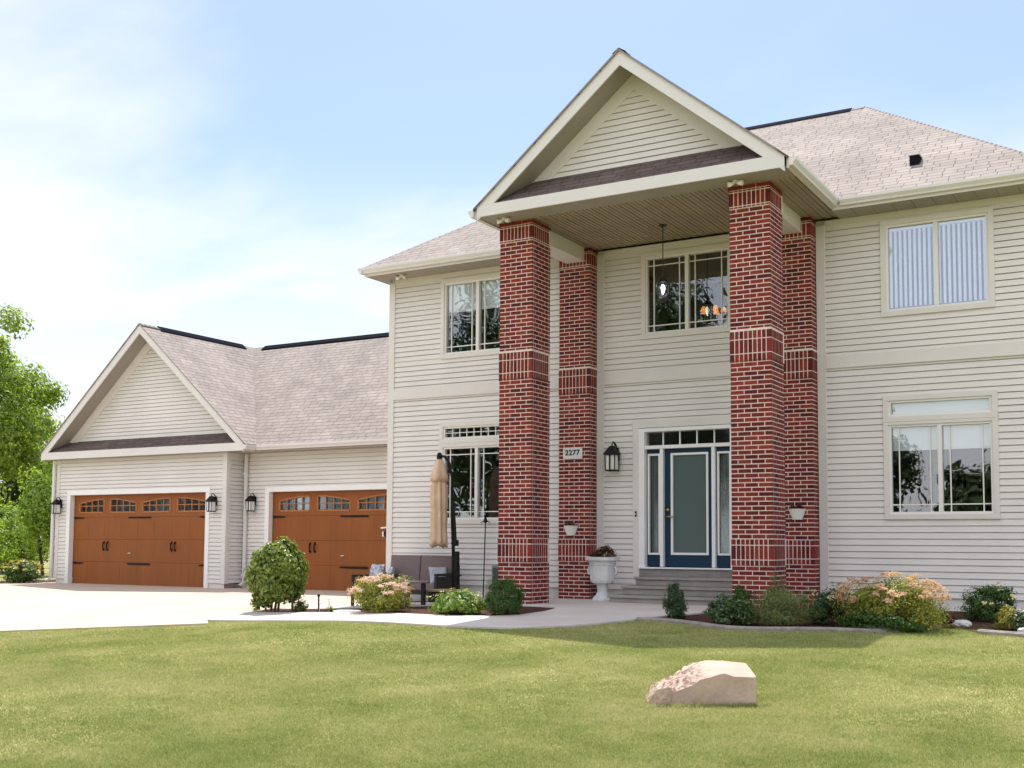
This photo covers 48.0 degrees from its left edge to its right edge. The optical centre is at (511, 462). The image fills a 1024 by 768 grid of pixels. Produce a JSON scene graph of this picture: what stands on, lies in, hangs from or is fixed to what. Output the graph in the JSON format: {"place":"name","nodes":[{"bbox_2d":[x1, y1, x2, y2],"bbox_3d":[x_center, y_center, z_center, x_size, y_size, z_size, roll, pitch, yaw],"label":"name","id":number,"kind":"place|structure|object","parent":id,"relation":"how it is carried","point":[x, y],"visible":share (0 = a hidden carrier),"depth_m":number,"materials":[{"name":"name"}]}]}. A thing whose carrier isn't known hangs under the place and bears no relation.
{"place":"outdoors","nodes":[
{"label":"outdoors","id":0,"kind":"place"},
{"bbox_2d":[0,580,55,583],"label":"flower bed soil","id":1,"kind":"structure","parent":0,"point":[37,581],"depth_m":32.73,"materials":[{"name":"brown soil"}]},
{"bbox_2d":[0,558,45,582],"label":"corner shrub","id":2,"kind":"object","parent":1,"relation":"on","point":[21,572],"visible":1,"depth_m":31.16,"materials":[{"name":"green plant"}]},
{"bbox_2d":[0,582,387,631],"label":"driveway","id":3,"kind":"structure","parent":0,"point":[44,606],"depth_m":21.60,"materials":[{"name":"concrete"}]},
{"bbox_2d":[280,599,486,608],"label":"patio","id":4,"kind":"structure","parent":0,"point":[349,606],"depth_m":20.36,"materials":[{"name":"concrete"}]},
{"bbox_2d":[351,573,399,605],"bbox_3d":[-2.366,2.200,19.899,0.600,0.560,0.640,4,-5,-39],"label":"patio chair","id":5,"kind":"object","parent":4,"relation":"on","point":[364,575],"visible":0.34,"depth_m":19.94,"materials":[{"name":"black"}]},
{"bbox_2d":[369,564,384,584],"bbox_3d":[-2.349,1.943,19.943,0.150,0.380,0.380,18,-14,-37],"label":"throw pillow","id":6,"kind":"object","parent":5,"relation":"on","point":[375,569],"visible":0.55,"depth_m":19.86,"materials":[{"name":"grey fabric"}]},
{"bbox_2d":[362,580,427,607],"bbox_3d":[-1.994,2.224,19.444,1.000,0.455,0.560,-2,-5,31],"label":"coffee table","id":7,"kind":"object","parent":4,"relation":"on","point":[423,592],"visible":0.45,"depth_m":19.38,"materials":[{"name":"brown"}]},
{"bbox_2d":[369,555,459,594],"bbox_3d":[-1.855,2.197,21.809,1.560,0.880,0.780,-2,-5,31],"label":"loveseat","id":8,"kind":"object","parent":4,"relation":"on","point":[415,567],"visible":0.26,"depth_m":21.90,"materials":[{"name":"black fabric"}]},
{"bbox_2d":[386,566,394,573],"bbox_3d":[-2.351,2.154,22.094,0.150,0.340,0.340,21,-7,-6],"label":"throw pillow","id":9,"kind":"object","parent":8,"relation":"on","point":[391,570],"visible":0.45,"depth_m":21.96,"materials":[{"name":"grey fabric"}]},
{"bbox_2d":[429,567,446,583],"bbox_3d":[-1.378,2.119,21.521,0.360,0.360,0.150,2,-24,-21],"label":"throw pillow","id":10,"kind":"object","parent":8,"relation":"on","point":[436,570],"visible":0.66,"depth_m":21.48,"materials":[{"name":"grey fabric"}]},
{"bbox_2d":[429,453,460,588],"bbox_3d":[-1.173,1.179,21.307,0.674,2.760,0.674,1,-4,-14],"label":"patio umbrella","id":11,"kind":"object","parent":4,"relation":"on","point":[439,480],"visible":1,"depth_m":21.32,"materials":[{"name":"beige fabric"}]},
{"bbox_2d":[427,589,462,602],"bbox_3d":[-1.113,2.273,19.617,0.540,0.220,0.440,-2,-5,31],"label":"footstool","id":12,"kind":"object","parent":4,"relation":"on","point":[432,593],"visible":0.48,"depth_m":19.51,"materials":[{"name":"black"}]},
{"bbox_2d":[481,515,489,597],"bbox_3d":[-0.508,1.785,21.776,0.191,1.600,0.099,-6,-7,55],"label":"garden torch","id":13,"kind":"object","parent":4,"relation":"on","point":[485,520],"visible":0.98,"depth_m":21.78,"materials":[{"name":"black metal"}]},
{"bbox_2d":[257,605,553,615],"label":"flower bed soil","id":14,"kind":"structure","parent":0,"point":[425,609],"depth_m":18.08,"materials":[{"name":"brown soil"}]},
{"bbox_2d":[243,536,309,611],"bbox_3d":[-3.995,1.925,19.658,1.190,1.352,1.103,-2,-5,31],"label":"round shrub","id":15,"kind":"object","parent":14,"relation":"on","point":[276,572],"visible":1,"depth_m":19.39,"materials":[{"name":"green plant"}]},
{"bbox_2d":[293,598,308,611],"bbox_3d":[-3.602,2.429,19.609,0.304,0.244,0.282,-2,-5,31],"label":"bush","id":16,"kind":"object","parent":14,"relation":"on","point":[300,603],"visible":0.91,"depth_m":19.57,"materials":[{"name":"green plant"}]},
{"bbox_2d":[317,594,329,611],"bbox_3d":[-3.129,2.346,19.236,0.273,0.300,0.122,-2,-5,25],"label":"chair ornament","id":17,"kind":"object","parent":14,"relation":"on","point":[319,603],"visible":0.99,"depth_m":19.24,"materials":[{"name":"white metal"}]},
{"bbox_2d":[333,610,359,611],"bbox_3d":[-2.722,2.436,18.789,0.473,0.045,0.453,-2,-5,31],"label":"stepping stone","id":18,"kind":"object","parent":14,"relation":"on","point":[346,610],"visible":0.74,"depth_m":18.74,"materials":[{"name":"concrete"}]},
{"bbox_2d":[347,573,417,612],"bbox_3d":[-2.046,2.063,18.169,1.124,0.683,1.083,-1,-4,14],"label":"flowering shrub","id":19,"kind":"object","parent":14,"relation":"on","point":[373,595],"visible":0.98,"depth_m":17.93,"materials":[{"name":"green plant"}]},
{"bbox_2d":[427,588,486,614],"bbox_3d":[-0.860,2.102,17.265,0.960,0.431,0.964,-2,-5,31],"label":"shrub","id":20,"kind":"object","parent":14,"relation":"on","point":[461,601],"visible":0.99,"depth_m":17.09,"materials":[{"name":"green plant"}]},
{"bbox_2d":[484,576,525,614],"bbox_3d":[-0.113,1.981,16.988,0.636,0.619,0.641,-2,-5,31],"label":"boxwood","id":21,"kind":"object","parent":14,"relation":"on","point":[505,602],"visible":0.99,"depth_m":16.86,"materials":[{"name":"green plant"}]},
{"bbox_2d":[208,598,708,629],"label":"walkway","id":22,"kind":"structure","parent":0,"point":[565,612],"depth_m":16.86,"materials":[{"name":"concrete"}]},
{"bbox_2d":[585,545,619,600],"bbox_3d":[1.570,1.911,19.954,0.606,0.967,0.606,-2,-5,31],"label":"garden urn","id":23,"kind":"object","parent":22,"relation":"on","point":[602,570],"visible":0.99,"depth_m":19.80,"materials":[{"name":"stone"}]},
{"bbox_2d":[0,554,1023,767],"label":"lawn","id":24,"kind":"structure","parent":0,"point":[46,568],"depth_m":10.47,"materials":[{"name":"green plant"}]},
{"bbox_2d":[0,505,49,573],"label":"bush","id":25,"kind":"object","parent":24,"relation":"on","point":[6,551],"visible":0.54,"depth_m":40.50,"materials":[{"name":"green plant"}]},
{"bbox_2d":[0,522,49,565],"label":"bush","id":26,"kind":"object","parent":24,"relation":"on","point":[47,557],"visible":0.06,"depth_m":48.80,"materials":[{"name":"green plant"}]},
{"bbox_2d":[0,302,70,512],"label":"deciduous tree","id":27,"kind":"object","parent":24,"relation":"on","point":[23,431],"visible":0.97,"depth_m":54.39,"materials":[{"name":"green plant"}]},
{"bbox_2d":[0,390,77,523],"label":"deciduous tree","id":28,"kind":"object","parent":24,"relation":"on","point":[15,491],"visible":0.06,"depth_m":72.49,"materials":[{"name":"green plant"}]},
{"bbox_2d":[9,438,78,575],"bbox_3d":[-15.504,1.595,38.677,2.330,4.824,2.852,1,-4,-11],"label":"sapling","id":29,"kind":"object","parent":24,"relation":"on","point":[34,515],"visible":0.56,"depth_m":38.04,"materials":[{"name":"green plant"}]},
{"bbox_2d":[39,47,1023,612],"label":"house","id":30,"kind":"structure","parent":24,"relation":"on","point":[847,369],"depth_m":19.94,"materials":[{"name":"plastic"}]},
{"bbox_2d":[51,497,61,513],"bbox_3d":[-12.471,1.162,31.504,0.202,0.472,0.247,-2,-5,31],"label":"wall lantern","id":31,"kind":"object","parent":30,"relation":"attached to","point":[56,503],"depth_m":31.43,"materials":[{"name":"black metal"}]},
{"bbox_2d":[72,492,205,586],"bbox_3d":[-9.755,1.983,30.270,5.300,2.512,0.332,-2,-5,31],"label":"garage door","id":32,"kind":"structure","parent":30,"relation":"in","point":[122,539],"depth_m":30.15,"materials":[{"name":"brown wood"}]},
{"bbox_2d":[205,493,216,511],"bbox_3d":[-7.452,0.982,28.545,0.202,0.472,0.247,-2,-5,31],"label":"wall lantern","id":33,"kind":"object","parent":30,"relation":"attached to","point":[211,501],"depth_m":28.48,"materials":[{"name":"black metal"}]},
{"bbox_2d":[245,493,256,510],"bbox_3d":[-6.506,0.976,28.672,0.202,0.472,0.247,-2,-5,31],"label":"wall lantern","id":34,"kind":"object","parent":30,"relation":"attached to","point":[251,502],"depth_m":28.61,"materials":[{"name":"black metal"}]},
{"bbox_2d":[272,489,386,590],"bbox_3d":[-3.712,1.815,27.391,5.300,2.512,0.332,-2,-5,31],"label":"garage door","id":35,"kind":"structure","parent":30,"relation":"in","point":[339,533],"depth_m":27.61,"materials":[{"name":"brown wood"}]},
{"bbox_2d":[381,527,385,537],"bbox_3d":[-2.571,1.407,23.352,0.170,0.225,0.110,-2,-5,31],"label":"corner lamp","id":36,"kind":"object","parent":30,"relation":"attached to","point":[383,534],"visible":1,"depth_m":23.33,"materials":[{"name":"white metal"}]},
{"bbox_2d":[396,275,406,279],"bbox_3d":[-2.222,-3.720,23.064,0.260,0.105,0.140,-2,-5,31],"label":"soffit light","id":37,"kind":"object","parent":30,"relation":"attached to","point":[400,276],"visible":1,"depth_m":23.05,"materials":[{"name":"white paint"}]},
{"bbox_2d":[439,441,498,523],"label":"window","id":38,"kind":"structure","parent":30,"relation":"in","point":[472,502],"depth_m":24.65,"materials":[{"name":"white plastic"}]},
{"bbox_2d":[439,420,498,485],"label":"window","id":39,"kind":"structure","parent":30,"relation":"in","point":[484,430],"depth_m":22.97,"materials":[{"name":"white plastic"}]},
{"bbox_2d":[440,272,499,358],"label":"window","id":40,"kind":"structure","parent":30,"relation":"in","point":[470,305],"depth_m":22.83,"materials":[{"name":"grey glass"}]},
{"bbox_2d":[486,339,499,348],"bbox_3d":[-0.168,-2.013,22.523,0.620,0.798,0.300,-2,-5,31],"label":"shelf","id":41,"kind":"object","parent":30,"relation":"in","point":[491,346],"visible":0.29,"depth_m":22.59,"materials":[{"name":"black"}]},
{"bbox_2d":[492,565,497,579],"bbox_3d":[-0.262,2.113,21.778,0.240,0.340,0.108,-2,-5,31],"label":"utility box","id":42,"kind":"object","parent":30,"relation":"attached to","point":[494,571],"visible":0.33,"depth_m":21.76,"materials":[{"name":"grey metal"}]},
{"bbox_2d":[497,217,510,223],"bbox_3d":[-0.140,-4.028,19.129,0.260,0.105,0.140,-2,-5,31],"label":"soffit light","id":43,"kind":"object","parent":30,"relation":"attached to","point":[507,220],"visible":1,"depth_m":19.12,"materials":[{"name":"white paint"}]},
{"bbox_2d":[564,522,577,534],"bbox_3d":[1.041,1.186,20.736,0.290,0.247,0.123,-2,-5,31],"label":"wall planter","id":44,"kind":"object","parent":30,"relation":"attached to","point":[570,529],"visible":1,"depth_m":20.70,"materials":[{"name":"white ceramic"}]},
{"bbox_2d":[563,447,581,458],"bbox_3d":[1.100,-0.175,20.849,0.390,0.210,0.030,-2,-5,31],"label":"number plaque","id":45,"kind":"object","parent":30,"relation":"attached to","point":[572,453],"visible":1,"depth_m":20.84,"materials":[{"name":"stone"}]},
{"bbox_2d":[603,441,620,471],"bbox_3d":[1.807,-0.121,20.617,0.235,0.547,0.287,-2,-5,31],"label":"wall lantern","id":46,"kind":"object","parent":30,"relation":"attached to","point":[612,453],"depth_m":20.54,"materials":[{"name":"black metal"}]},
{"bbox_2d":[656,224,668,301],"bbox_3d":[2.553,-3.375,19.441,0.240,1.330,0.208,-2,-5,31],"label":"pendant lantern","id":47,"kind":"object","parent":30,"relation":"hanging from","point":[663,280],"visible":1,"depth_m":19.39,"materials":[{"name":"brown metal"}]},
{"bbox_2d":[641,242,730,339],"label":"window","id":48,"kind":"structure","parent":30,"relation":"in","point":[690,272],"depth_m":21.88,"materials":[{"name":"glass"}]},
{"bbox_2d":[662,429,714,444],"bbox_3d":[3.095,-0.442,20.143,1.590,0.243,0.033,-2,-5,31],"label":"transom window","id":49,"kind":"structure","parent":30,"relation":"in","point":[713,429],"depth_m":20.21,"materials":[{"name":"white wood"}]},
{"bbox_2d":[665,447,711,566],"bbox_3d":[3.079,0.778,20.052,0.894,2.069,0.122,-2,-5,31],"label":"front door","id":50,"kind":"structure","parent":30,"relation":"in","point":[688,496],"depth_m":20.08,"materials":[{"name":"blue"}]},
{"bbox_2d":[701,282,726,314],"bbox_3d":[3.841,-3.161,21.945,0.499,0.583,0.482,-2,-5,31],"label":"chandelier","id":51,"kind":"object","parent":30,"relation":"hanging from","point":[713,299],"visible":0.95,"depth_m":21.86,"materials":[{"name":"orange glass"}]},
{"bbox_2d":[727,179,743,186],"bbox_3d":[3.321,-4.152,17.088,0.260,0.105,0.140,-2,-5,31],"label":"soffit light","id":52,"kind":"object","parent":30,"relation":"attached to","point":[738,182],"visible":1,"depth_m":17.07,"materials":[{"name":"white paint"}]},
{"bbox_2d":[789,505,805,519],"bbox_3d":[4.617,0.796,18.650,0.290,0.253,0.128,-2,-5,31],"label":"wall planter","id":53,"kind":"object","parent":30,"relation":"attached to","point":[796,513],"visible":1,"depth_m":18.62,"materials":[{"name":"white"}]},
{"bbox_2d":[880,206,995,317],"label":"window","id":54,"kind":"structure","parent":30,"relation":"in","point":[940,262],"depth_m":18.35,"materials":[{"name":"white glass"}]},
{"bbox_2d":[882,389,997,475],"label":"window","id":55,"kind":"structure","parent":30,"relation":"in","point":[980,403],"depth_m":18.18,"materials":[{"name":"white plastic"}]},
{"bbox_2d":[883,417,1000,519],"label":"window","id":56,"kind":"structure","parent":30,"relation":"in","point":[940,496],"depth_m":18.24,"materials":[{"name":"white plastic"}]},
{"bbox_2d":[646,660,755,705],"bbox_3d":[1.544,1.874,9.521,0.866,0.432,0.496,0,-4,0],"label":"boulder","id":57,"kind":"object","parent":24,"relation":"on","point":[723,682],"visible":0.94,"depth_m":9.31,"materials":[{"name":"stone"}]},
{"bbox_2d":[636,617,941,632],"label":"garden kerb","id":58,"kind":"structure","parent":24,"relation":"on","point":[746,628],"depth_m":14.50,"materials":[{"name":"concrete"}]},
{"bbox_2d":[977,629,1023,637],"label":"garden kerb","id":59,"kind":"structure","parent":24,"relation":"on","point":[999,632],"depth_m":13.68,"materials":[{"name":"concrete"}]},
{"bbox_2d":[0,0,1023,538],"label":"sky","id":60,"kind":"structure","parent":0,"point":[227,170],"materials":[{"name":"blue"}]},
{"bbox_2d":[662,607,1023,633],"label":"flower bed soil","id":61,"kind":"structure","parent":0,"point":[704,618],"depth_m":15.21,"materials":[{"name":"brown soil"}]},
{"bbox_2d":[661,581,688,619],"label":"upright shrub","id":62,"kind":"object","parent":61,"relation":"on","point":[674,603],"visible":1,"depth_m":15.88,"materials":[{"name":"green plant"}]},
{"bbox_2d":[701,593,757,625],"bbox_3d":[2.928,1.955,15.249,0.762,0.461,0.610,-2,-5,31],"label":"variegated shrub","id":63,"kind":"object","parent":61,"relation":"on","point":[722,611],"visible":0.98,"depth_m":15.12,"materials":[{"name":"green plant"}]},
{"bbox_2d":[731,585,755,611],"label":"bush","id":64,"kind":"object","parent":61,"relation":"on","point":[740,594],"visible":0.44,"depth_m":16.40,"materials":[{"name":"green plant"}]},
{"bbox_2d":[760,572,795,620],"bbox_3d":[3.641,1.836,15.686,0.507,0.702,0.527,-2,-5,31],"label":"juniper","id":65,"kind":"object","parent":61,"relation":"on","point":[772,587],"visible":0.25,"depth_m":15.66,"materials":[{"name":"green plant"}]},
{"bbox_2d":[741,584,824,626],"bbox_3d":[3.478,1.880,14.985,1.153,0.573,0.844,-2,-5,31],"label":"juniper","id":66,"kind":"object","parent":61,"relation":"on","point":[769,613],"visible":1,"depth_m":14.87,"materials":[{"name":"green plant"}]},
{"bbox_2d":[800,583,854,625],"bbox_3d":[4.134,1.863,15.123,0.759,0.594,0.659,-2,-5,31],"label":"dark shrub","id":67,"kind":"object","parent":61,"relation":"on","point":[826,601],"visible":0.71,"depth_m":15.03,"materials":[{"name":"green plant"}]},
{"bbox_2d":[837,610,930,632],"bbox_3d":[4.574,1.970,14.227,1.148,0.277,0.379,-2,-5,31],"label":"spirea skirt plant","id":68,"kind":"object","parent":61,"relation":"on","point":[851,621],"visible":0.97,"depth_m":14.14,"materials":[{"name":"green plant"}]},
{"bbox_2d":[826,570,954,633],"bbox_3d":[4.794,1.746,14.533,1.594,0.773,1.129,-2,-5,31],"label":"spirea","id":69,"kind":"object","parent":61,"relation":"on","point":[917,605],"visible":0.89,"depth_m":14.30,"materials":[{"name":"green plant"}]},
{"bbox_2d":[952,620,971,625],"bbox_3d":[5.762,2.070,14.706,0.248,0.127,0.185,-2,-5,31],"label":"stone","id":70,"kind":"object","parent":61,"relation":"on","point":[962,623],"visible":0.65,"depth_m":14.64,"materials":[{"name":"white stone"}]},
{"bbox_2d":[955,581,1017,621],"bbox_3d":[6.315,1.860,15.289,0.806,0.572,0.811,-2,-5,31],"label":"green shrub","id":71,"kind":"object","parent":61,"relation":"on","point":[986,608],"visible":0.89,"depth_m":15.19,"materials":[{"name":"green plant"}]},
{"bbox_2d":[992,604,1017,629],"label":"yellow plant","id":72,"kind":"object","parent":61,"relation":"on","point":[1003,618],"visible":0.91,"depth_m":14.15,"materials":[{"name":"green plant"}]},
{"bbox_2d":[1007,608,1023,630],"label":"edge plant","id":73,"kind":"object","parent":61,"relation":"on","point":[1020,620],"visible":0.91,"depth_m":13.95,"materials":[{"name":"green plant"}]},
{"bbox_2d":[932,605,950,622],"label":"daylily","id":74,"kind":"object","parent":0,"point":[941,613],"visible":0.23,"depth_m":14.79,"materials":[{"name":"green plant"}]},
{"bbox_2d":[940,611,960,622],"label":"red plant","id":75,"kind":"object","parent":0,"point":[951,617],"visible":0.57,"depth_m":15.04,"materials":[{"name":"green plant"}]}
]}

